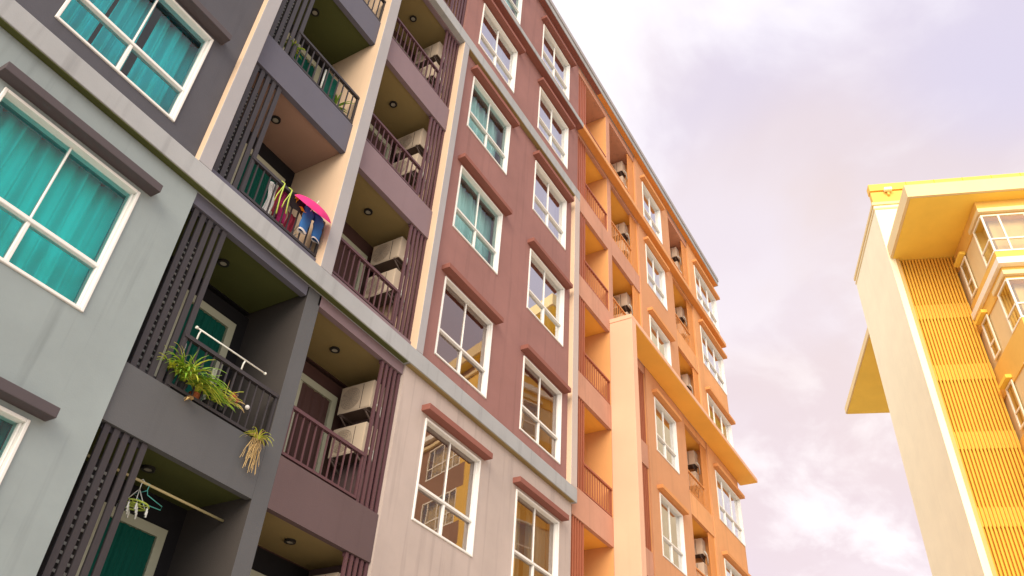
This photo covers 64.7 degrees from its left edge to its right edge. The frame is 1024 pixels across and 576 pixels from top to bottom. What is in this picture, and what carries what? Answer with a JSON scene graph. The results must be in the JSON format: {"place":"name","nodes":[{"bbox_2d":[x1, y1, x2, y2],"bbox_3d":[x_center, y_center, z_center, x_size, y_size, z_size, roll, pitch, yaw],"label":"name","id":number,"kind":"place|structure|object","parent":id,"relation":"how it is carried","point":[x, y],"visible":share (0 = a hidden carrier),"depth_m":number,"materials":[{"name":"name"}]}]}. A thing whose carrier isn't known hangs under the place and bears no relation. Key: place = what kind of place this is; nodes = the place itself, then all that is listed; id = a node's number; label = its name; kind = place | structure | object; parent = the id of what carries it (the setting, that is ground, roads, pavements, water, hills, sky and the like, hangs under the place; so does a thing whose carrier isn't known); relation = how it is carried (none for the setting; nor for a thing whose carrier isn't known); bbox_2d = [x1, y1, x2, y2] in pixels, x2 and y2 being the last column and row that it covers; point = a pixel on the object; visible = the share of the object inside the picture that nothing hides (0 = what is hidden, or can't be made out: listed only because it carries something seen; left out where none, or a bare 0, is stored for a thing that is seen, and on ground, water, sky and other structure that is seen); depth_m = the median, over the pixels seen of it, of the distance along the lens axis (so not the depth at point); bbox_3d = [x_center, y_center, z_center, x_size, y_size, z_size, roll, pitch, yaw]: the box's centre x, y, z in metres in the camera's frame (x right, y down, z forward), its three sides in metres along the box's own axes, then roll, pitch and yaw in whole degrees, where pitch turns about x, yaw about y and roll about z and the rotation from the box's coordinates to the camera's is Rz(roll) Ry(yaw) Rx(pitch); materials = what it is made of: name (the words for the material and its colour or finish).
{"place":"outdoors","nodes":[
{"label":"outdoors","id":0,"kind":"place"},
{"bbox_2d":[552,0,1023,575],"label":"sky","id":1,"kind":"structure","parent":0,"point":[767,126],"materials":[{"name":"white"}]},
{"bbox_2d":[845,173,1023,575],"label":"apartment tower","id":2,"kind":"structure","parent":0,"point":[938,376],"depth_m":31.45,"materials":[{"name":"painted concrete"},{"name":"glass"}]},
{"bbox_2d":[960,256,976,298],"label":"window","id":3,"kind":"structure","parent":2,"relation":"in","point":[964,258],"depth_m":32.68,"materials":[{"name":"white plastic"}]},
{"bbox_2d":[981,314,1000,360],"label":"window","id":4,"kind":"structure","parent":2,"relation":"in","point":[986,316],"depth_m":30.85,"materials":[{"name":"white plastic"}]},
{"bbox_2d":[973,212,1023,268],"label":"window","id":5,"kind":"structure","parent":2,"relation":"in","point":[1006,237],"depth_m":30.95,"materials":[{"name":"white plastic"}]},
{"bbox_2d":[997,277,1023,333],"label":"window","id":6,"kind":"structure","parent":2,"relation":"in","point":[1016,304],"depth_m":29.23,"materials":[{"name":"white plastic"}]},
{"bbox_2d":[1005,379,1023,429],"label":"window","id":7,"kind":"structure","parent":2,"relation":"in","point":[1010,382],"depth_m":29.09,"materials":[{"name":"white plastic"}]},
{"label":"ground","id":8,"kind":"structure","parent":0,"visible":0},
{"bbox_2d":[0,0,757,575],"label":"apartment building","id":9,"kind":"structure","parent":8,"relation":"on","point":[542,408],"depth_m":12.07,"materials":[{"name":"grey paint"}]},
{"bbox_2d":[0,405,30,483],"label":"window","id":10,"kind":"structure","parent":9,"relation":"in","point":[20,424],"depth_m":7.07,"materials":[{"name":"white plastic"}]},
{"bbox_2d":[0,87,140,312],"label":"window","id":11,"kind":"structure","parent":9,"relation":"in","point":[60,228],"depth_m":8.29,"materials":[{"name":"teal glass"}]},
{"bbox_2d":[54,0,213,121],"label":"window","id":12,"kind":"structure","parent":9,"relation":"in","point":[166,68],"depth_m":10.00,"materials":[{"name":"teal glass"}]},
{"bbox_2d":[87,454,223,521],"bbox_3d":[-3.795,2.093,8.531,0.030,0.045,2.015,-18,-43,25],"label":"clothes pole","id":13,"kind":"object","parent":9,"relation":"attached to","point":[177,498],"visible":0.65,"depth_m":8.72,"materials":[{"name":"brown wood"}]},
{"bbox_2d":[115,479,148,518],"bbox_3d":[-3.869,2.145,8.349,0.308,0.380,0.308,-18,-43,25],"label":"clip hanger","id":14,"kind":"object","parent":13,"relation":"hanging from","point":[136,506],"visible":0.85,"depth_m":8.27,"materials":[{"name":"green plastic"}]},
{"bbox_2d":[134,483,161,509],"bbox_3d":[-3.791,2.171,8.478,0.020,0.228,0.367,-18,-43,25],"label":"wire hanger","id":15,"kind":"object","parent":13,"relation":"hanging from","point":[150,497],"visible":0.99,"depth_m":8.47,"materials":[{"name":"teal plastic"}]},
{"bbox_2d":[156,346,201,385],"bbox_3d":[-3.565,0.835,8.773,0.433,0.374,0.505,8,-38,-5],"label":"potted plant","id":16,"kind":"object","parent":9,"relation":"on","point":[174,364],"visible":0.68,"depth_m":8.74,"materials":[{"name":"green plant"}]},
{"bbox_2d":[164,342,228,403],"bbox_3d":[-3.413,0.887,8.838,0.754,0.600,0.620,17,-40,-16],"label":"potted plant","id":17,"kind":"object","parent":9,"relation":"on","point":[181,381],"visible":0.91,"depth_m":8.87,"materials":[{"name":"green plant"}]},
{"bbox_2d":[182,355,236,412],"bbox_3d":[-3.328,1.041,8.991,0.667,0.429,0.527,17,-40,-16],"label":"potted plant","id":18,"kind":"object","parent":9,"relation":"on","point":[197,392],"visible":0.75,"depth_m":8.99,"materials":[{"name":"green plant"}]},
{"bbox_2d":[202,384,234,408],"bbox_3d":[-3.286,1.193,9.127,0.396,0.364,0.493,10,-39,-7],"label":"potted plant","id":19,"kind":"object","parent":9,"relation":"on","point":[211,402],"visible":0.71,"depth_m":9.14,"materials":[{"name":"green plant"}]},
{"bbox_2d":[217,381,243,413],"bbox_3d":[-3.217,1.242,9.319,0.325,0.371,0.333,10,-39,-7],"label":"potted plant","id":20,"kind":"object","parent":9,"relation":"on","point":[219,408],"visible":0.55,"depth_m":9.29,"materials":[{"name":"green plant"}]},
{"bbox_2d":[195,326,266,374],"bbox_3d":[-3.310,0.802,9.518,0.043,0.178,1.115,-18,-43,25],"label":"drying pole","id":21,"kind":"object","parent":9,"relation":"on","point":[229,349],"visible":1,"depth_m":9.53,"materials":[{"name":"white metal"}]},
{"bbox_2d":[203,368,217,398],"bbox_3d":[-3.457,1.119,9.306,0.064,0.422,0.094,-18,-43,25],"label":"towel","id":22,"kind":"object","parent":21,"relation":"hanging from","point":[214,372],"visible":0.31,"depth_m":9.39,"materials":[{"name":"white fabric"}]},
{"bbox_2d":[239,427,272,474],"bbox_3d":[-2.943,1.881,9.290,0.344,0.503,0.428,-18,-43,25],"label":"hanging plant","id":23,"kind":"object","parent":9,"relation":"hanging from","point":[259,437],"visible":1,"depth_m":9.32,"materials":[{"name":"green plant"}]},
{"bbox_2d":[262,181,276,212],"bbox_3d":[-3.306,-1.205,11.020,0.065,0.601,0.138,-18,-43,25],"label":"towel","id":24,"kind":"object","parent":9,"relation":"hanging from","point":[270,191],"visible":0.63,"depth_m":11.04,"materials":[{"name":"white fabric"}]},
{"bbox_2d":[271,186,284,216],"bbox_3d":[-3.226,-1.190,11.120,0.067,0.510,0.144,-18,-43,25],"label":"shirt","id":25,"kind":"object","parent":9,"relation":"hanging from","point":[275,201],"visible":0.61,"depth_m":11.12,"materials":[{"name":"red fabric"}]},
{"bbox_2d":[274,181,284,213],"bbox_3d":[-3.211,-1.256,11.029,0.126,0.623,0.104,-18,-43,25],"label":"clothes hanger","id":26,"kind":"object","parent":9,"relation":"hanging from","point":[282,188],"visible":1,"depth_m":10.99,"materials":[{"name":"yellow plastic"}]},
{"bbox_2d":[276,192,290,223],"bbox_3d":[-3.165,-1.101,11.195,0.065,0.550,0.144,-18,-43,25],"label":"shirt","id":27,"kind":"object","parent":9,"relation":"hanging from","point":[284,197],"visible":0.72,"depth_m":11.15,"materials":[{"name":"fabric"}]},
{"bbox_2d":[281,187,292,213],"bbox_3d":[-3.134,-1.222,11.161,0.126,0.503,0.104,-18,-43,25],"label":"clothes hanger","id":28,"kind":"object","parent":9,"relation":"hanging from","point":[288,200],"visible":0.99,"depth_m":11.11,"materials":[{"name":"plastic"}]},
{"bbox_2d":[283,211,295,232],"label":"trousers","id":29,"kind":"object","parent":9,"relation":"hanging from","point":[291,223],"visible":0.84,"depth_m":11.21,"materials":[{"name":"red fabric"}]},
{"bbox_2d":[283,36,304,59],"bbox_3d":[-3.367,-3.652,12.411,0.337,0.199,0.432,-18,-43,25],"label":"potted plant","id":30,"kind":"object","parent":9,"relation":"on","point":[298,48],"visible":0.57,"depth_m":12.42,"materials":[{"name":"green plant"}]},
{"bbox_2d":[289,192,305,216],"bbox_3d":[-2.954,-1.127,11.360,0.060,0.319,0.400,-18,-43,25],"label":"jacket","id":31,"kind":"object","parent":9,"relation":"hanging from","point":[297,204],"visible":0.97,"depth_m":11.30,"materials":[{"name":"black fabric"}]},
{"bbox_2d":[297,206,323,243],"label":"jeans","id":32,"kind":"object","parent":9,"relation":"hanging from","point":[308,216],"visible":1,"depth_m":11.42,"materials":[{"name":"fabric"}]},
{"bbox_2d":[293,194,330,235],"bbox_3d":[-2.828,-1.093,11.430,0.562,0.567,0.562,4,-38,0],"label":"umbrella","id":33,"kind":"object","parent":9,"relation":"on","point":[314,206],"visible":0.97,"depth_m":11.25,"materials":[{"name":"pink fabric"}]},
{"bbox_2d":[320,69,326,87],"bbox_3d":[-3.014,-3.292,12.874,0.030,0.570,0.030,-2,-39,8],"label":"door frame","id":34,"kind":"object","parent":9,"relation":"attached to","point":[322,81],"visible":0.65,"depth_m":12.89,"materials":[{"name":"white metal"}]},
{"bbox_2d":[317,572,340,575],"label":"air conditioner","id":35,"kind":"object","parent":9,"relation":"attached to","point":[334,574],"visible":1,"depth_m":10.47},
{"bbox_2d":[322,71,338,102],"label":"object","id":36,"kind":"object","parent":9,"relation":"attached to","point":[327,86],"visible":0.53,"depth_m":13.08,"materials":[{"name":"teal fabric"}]},
{"bbox_2d":[329,93,353,112],"bbox_3d":[-2.920,-2.924,13.099,0.626,0.322,0.555,-18,-43,25],"label":"potted plant","id":37,"kind":"object","parent":9,"relation":"on","point":[336,101],"visible":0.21,"depth_m":13.12,"materials":[{"name":"green plant"}]},
{"bbox_2d":[328,422,377,479],"bbox_3d":[-2.301,2.405,11.792,0.703,0.755,0.353,-18,-43,25],"label":"air conditioner","id":38,"kind":"object","parent":9,"relation":"attached to","point":[355,435],"visible":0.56,"depth_m":11.76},
{"bbox_2d":[337,380,384,426],"bbox_3d":[-2.259,1.845,12.234,0.703,0.755,0.353,-18,-43,25],"label":"air conditioner","id":39,"kind":"object","parent":9,"relation":"attached to","point":[356,403],"visible":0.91,"depth_m":12.20,"materials":[{"name":"white metal"}]},
{"bbox_2d":[364,268,404,315],"bbox_3d":[-2.128,0.120,13.594,0.703,0.755,0.353,-18,-43,25],"label":"air conditioner","id":40,"kind":"object","parent":9,"relation":"attached to","point":[392,276],"visible":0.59,"depth_m":13.55,"materials":[{"name":"white metal"}]},
{"bbox_2d":[370,236,410,276],"bbox_3d":[-2.086,-0.440,14.036,0.703,0.755,0.353,-18,-43,25],"label":"air conditioner","id":41,"kind":"object","parent":9,"relation":"attached to","point":[387,256],"visible":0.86,"depth_m":13.98,"materials":[{"name":"white metal"}]},
{"bbox_2d":[393,153,425,193],"bbox_3d":[-1.959,-2.110,15.352,0.703,0.755,0.353,-18,-43,25],"label":"air conditioner","id":42,"kind":"object","parent":9,"relation":"attached to","point":[417,157],"visible":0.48,"depth_m":15.28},
{"bbox_2d":[395,128,430,160],"bbox_3d":[-1.917,-2.670,15.794,0.703,0.755,0.353,-18,-43,25],"label":"air conditioner","id":43,"kind":"object","parent":9,"relation":"attached to","point":[413,143],"visible":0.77,"depth_m":15.72,"materials":[{"name":"white metal"}]},
{"bbox_2d":[415,41,446,71],"bbox_3d":[-1.748,-4.900,17.553,0.703,0.755,0.353,-18,-43,25],"label":"air conditioner","id":44,"kind":"object","parent":9,"relation":"attached to","point":[433,52],"visible":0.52,"depth_m":17.48,"materials":[{"name":"white metal"}]},
{"bbox_2d":[419,62,442,94],"bbox_3d":[-1.791,-4.340,17.111,0.703,0.755,0.353,-18,-43,25],"label":"air conditioner","id":45,"kind":"object","parent":9,"relation":"attached to","point":[428,71],"visible":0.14,"depth_m":17.00,"materials":[{"name":"white metal"}]},
{"bbox_2d":[411,418,480,556],"bbox_3d":[-1.041,3.125,12.616,0.172,1.649,1.604,-18,-43,25],"label":"window","id":46,"kind":"structure","parent":9,"relation":"in","point":[470,518],"depth_m":12.80,"materials":[{"name":"white glass"}]},
{"bbox_2d":[434,276,492,398],"bbox_3d":[-0.882,0.898,14.380,0.172,1.649,1.604,-18,-43,25],"label":"window","id":47,"kind":"structure","parent":9,"relation":"in","point":[483,367],"depth_m":14.57,"materials":[{"name":"white glass"}]},
{"bbox_2d":[452,165,502,274],"bbox_3d":[-0.848,-1.295,16.214,0.488,1.869,1.730,-18,-43,25],"label":"window","id":48,"kind":"structure","parent":9,"relation":"in","point":[470,221],"depth_m":16.51,"materials":[{"name":"white glass"}]},
{"bbox_2d":[467,76,510,174],"bbox_3d":[-0.684,-3.524,17.975,0.499,1.869,1.730,-18,-43,25],"label":"window","id":49,"kind":"structure","parent":9,"relation":"in","point":[479,123],"depth_m":18.23,"materials":[{"name":"white glass"}]},
{"bbox_2d":[478,3,517,93],"bbox_3d":[-0.376,-5.792,19.655,0.172,1.649,1.604,-18,-43,25],"label":"window","id":50,"kind":"structure","parent":9,"relation":"in","point":[494,42],"depth_m":19.79,"materials":[{"name":"white glass"}]},
{"bbox_2d":[504,0,522,24],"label":"window","id":51,"kind":"structure","parent":9,"relation":"in","point":[517,9],"depth_m":21.67,"materials":[{"name":"white glass"}]},
{"bbox_2d":[511,489,559,575],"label":"window","id":52,"kind":"structure","parent":9,"relation":"in","point":[533,559],"depth_m":14.96,"materials":[{"name":"white glass"}]},
{"bbox_2d":[519,355,561,464],"bbox_3d":[0.538,2.465,16.230,0.172,1.649,1.624,-18,-43,25],"label":"window","id":53,"kind":"structure","parent":9,"relation":"in","point":[555,435],"depth_m":16.44,"materials":[{"name":"white plastic"}]},
{"bbox_2d":[526,248,564,346],"bbox_3d":[0.706,0.235,17.989,0.172,1.649,1.624,-18,-43,25],"label":"window","id":54,"kind":"structure","parent":9,"relation":"in","point":[545,294],"depth_m":18.11,"materials":[{"name":"clear glass"}]},
{"bbox_2d":[532,160,566,249],"bbox_3d":[0.875,-1.995,19.747,0.172,1.649,1.624,-18,-43,25],"label":"window","id":55,"kind":"structure","parent":9,"relation":"in","point":[549,205],"depth_m":19.88,"materials":[{"name":"clear glass"}]},
{"bbox_2d":[537,86,568,168],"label":"window","id":56,"kind":"structure","parent":9,"relation":"in","point":[551,125],"depth_m":21.65,"materials":[{"name":"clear glass"}]},
{"bbox_2d":[541,24,569,99],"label":"window","id":57,"kind":"structure","parent":9,"relation":"in","point":[553,58],"depth_m":23.44,"materials":[{"name":"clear glass"}]},
{"bbox_2d":[612,161,627,179],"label":"air conditioner","id":58,"kind":"object","parent":9,"relation":"attached to","point":[619,168],"visible":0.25,"depth_m":27.45,"materials":[{"name":"white metal"}]},
{"bbox_2d":[613,222,629,243],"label":"air conditioner","id":59,"kind":"object","parent":9,"relation":"attached to","point":[622,228],"visible":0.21,"depth_m":25.70,"materials":[{"name":"white metal"}]},
{"bbox_2d":[616,240,628,258],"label":"air conditioner","id":60,"kind":"object","parent":9,"relation":"attached to","point":[624,247],"visible":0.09,"depth_m":25.24,"materials":[{"name":"white metal"}]},
{"bbox_2d":[613,292,632,314],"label":"air conditioner","id":61,"kind":"object","parent":9,"relation":"attached to","point":[623,300],"visible":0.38,"depth_m":23.95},
{"bbox_2d":[620,176,626,187],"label":"air conditioner","id":62,"kind":"object","parent":9,"relation":"attached to","point":[623,179],"visible":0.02,"depth_m":27.09,"materials":[{"name":"white metal"}]},
{"bbox_2d":[642,182,662,244],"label":"window","id":63,"kind":"structure","parent":9,"relation":"in","point":[651,212],"depth_m":28.07,"materials":[{"name":"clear glass"}]},
{"bbox_2d":[645,243,667,310],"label":"window","id":64,"kind":"structure","parent":9,"relation":"in","point":[655,273],"depth_m":26.30,"materials":[{"name":"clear glass"}]},
{"bbox_2d":[649,314,671,365],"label":"window","id":65,"kind":"structure","parent":9,"relation":"in","point":[657,336],"depth_m":24.78,"materials":[{"name":"clear glass"}]},
{"bbox_2d":[654,397,679,474],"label":"window","id":66,"kind":"structure","parent":9,"relation":"in","point":[666,432],"depth_m":22.75,"materials":[{"name":"clear glass"}]},
{"bbox_2d":[659,493,686,575],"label":"window","id":67,"kind":"structure","parent":9,"relation":"in","point":[672,526],"depth_m":20.98,"materials":[{"name":"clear glass"}]},
{"bbox_2d":[670,247,680,264],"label":"air conditioner","id":68,"kind":"object","parent":9,"relation":"attached to","point":[674,253],"visible":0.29,"depth_m":30.69,"materials":[{"name":"white metal"}]},
{"bbox_2d":[675,307,686,326],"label":"air conditioner","id":69,"kind":"object","parent":9,"relation":"attached to","point":[679,311],"visible":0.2,"depth_m":28.96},
{"bbox_2d":[676,324,687,342],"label":"air conditioner","id":70,"kind":"object","parent":9,"relation":"attached to","point":[680,330],"visible":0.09,"depth_m":28.48,"materials":[{"name":"white metal"}]},
{"bbox_2d":[680,374,692,393],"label":"air conditioner","id":71,"kind":"object","parent":9,"relation":"attached to","point":[685,378],"visible":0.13,"depth_m":27.22,"materials":[{"name":"white metal"}]},
{"bbox_2d":[687,450,699,474],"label":"air conditioner","id":72,"kind":"object","parent":9,"relation":"attached to","point":[692,460],"visible":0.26,"depth_m":25.43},
{"bbox_2d":[688,471,700,496],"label":"air conditioner","id":73,"kind":"object","parent":9,"relation":"attached to","point":[695,474],"visible":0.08,"depth_m":25.01,"materials":[{"name":"white metal"}]},
{"bbox_2d":[694,538,708,564],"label":"air conditioner","id":74,"kind":"object","parent":9,"relation":"attached to","point":[700,548],"visible":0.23,"depth_m":23.68,"materials":[{"name":"white metal"}]},
{"bbox_2d":[696,562,707,575],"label":"air conditioner","id":75,"kind":"object","parent":9,"relation":"attached to","point":[702,567],"visible":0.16,"depth_m":23.31,"materials":[{"name":"white metal"}]},
{"bbox_2d":[694,266,719,332],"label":"window","id":76,"kind":"structure","parent":9,"relation":"in","point":[705,297],"depth_m":31.68,"materials":[{"name":"clear glass"}]},
{"bbox_2d":[700,325,726,395],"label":"window","id":77,"kind":"structure","parent":9,"relation":"in","point":[712,359],"depth_m":29.91,"materials":[{"name":"clear glass"}]},
{"bbox_2d":[707,393,733,447],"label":"window","id":78,"kind":"structure","parent":9,"relation":"in","point":[715,414],"depth_m":28.38,"materials":[{"name":"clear glass"}]},
{"bbox_2d":[715,470,745,546],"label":"window","id":79,"kind":"structure","parent":9,"relation":"in","point":[730,513],"depth_m":26.36,"materials":[{"name":"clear glass"}]},
{"bbox_2d":[724,558,741,575],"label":"window","id":80,"kind":"structure","parent":9,"relation":"in","point":[730,570],"depth_m":24.48,"materials":[{"name":"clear glass"}]}
]}

